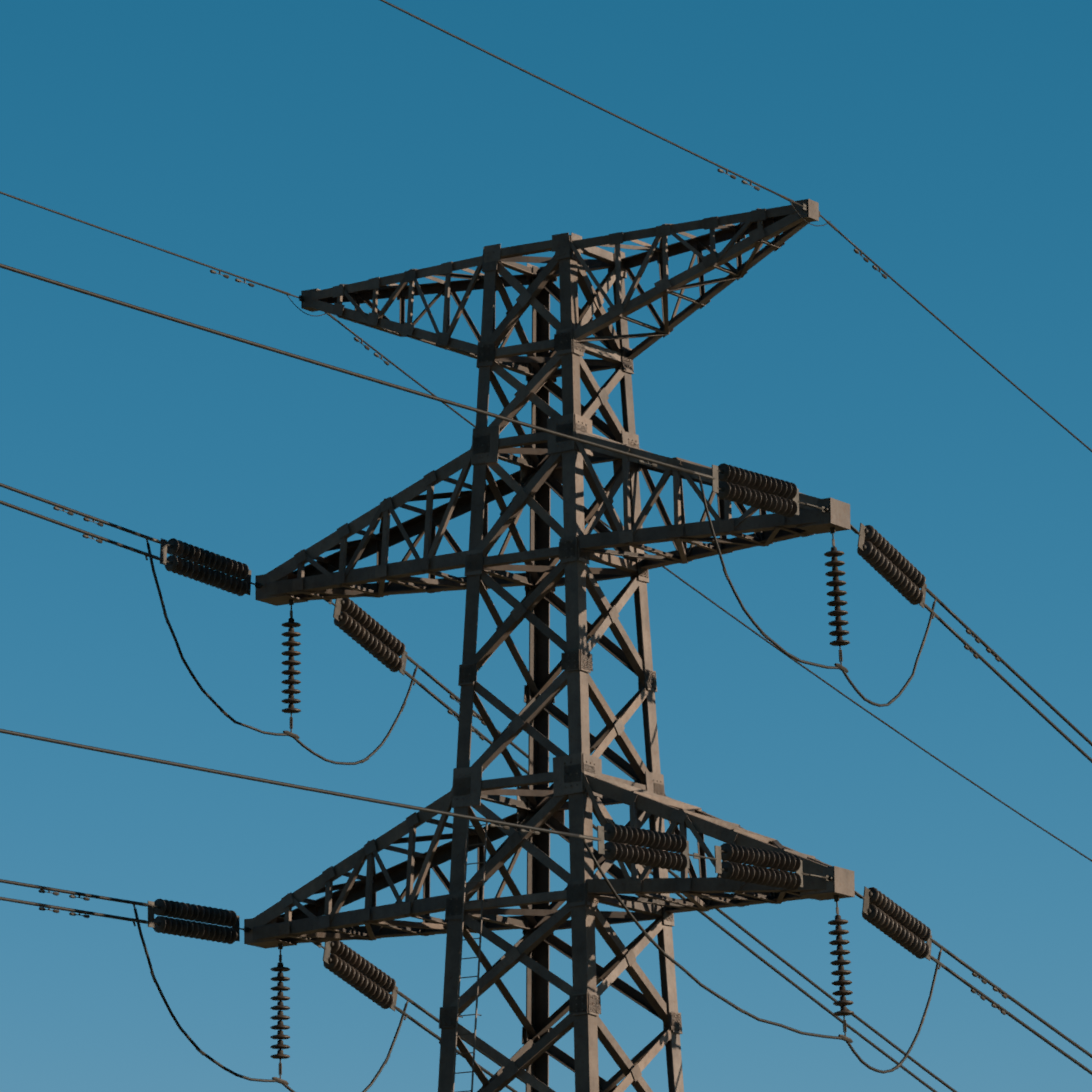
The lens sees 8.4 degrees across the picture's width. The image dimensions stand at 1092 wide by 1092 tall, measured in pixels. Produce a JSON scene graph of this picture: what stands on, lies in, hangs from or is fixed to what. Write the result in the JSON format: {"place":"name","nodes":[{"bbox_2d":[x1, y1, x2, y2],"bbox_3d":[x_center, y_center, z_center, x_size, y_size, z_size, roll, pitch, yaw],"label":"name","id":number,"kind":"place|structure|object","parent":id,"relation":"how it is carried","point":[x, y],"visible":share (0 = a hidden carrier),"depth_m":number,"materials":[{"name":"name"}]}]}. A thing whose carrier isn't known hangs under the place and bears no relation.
{"place":"outdoors","nodes":[
{"label":"outdoors","id":0,"kind":"place"},
{"bbox_2d":[0,0,1091,1091],"label":"sky","id":1,"kind":"structure","parent":0,"point":[293,147],"materials":[{"name":"blue"}]},
{"label":"ground","id":2,"kind":"structure","parent":0,"visible":0},
{"bbox_2d":[0,0,1091,1091],"bbox_3d":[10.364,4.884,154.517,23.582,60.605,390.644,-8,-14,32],"label":"pylon","id":3,"kind":"object","parent":2,"relation":"on","point":[564,453],"visible":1,"depth_m":127.20,"materials":[{"name":"metal"}]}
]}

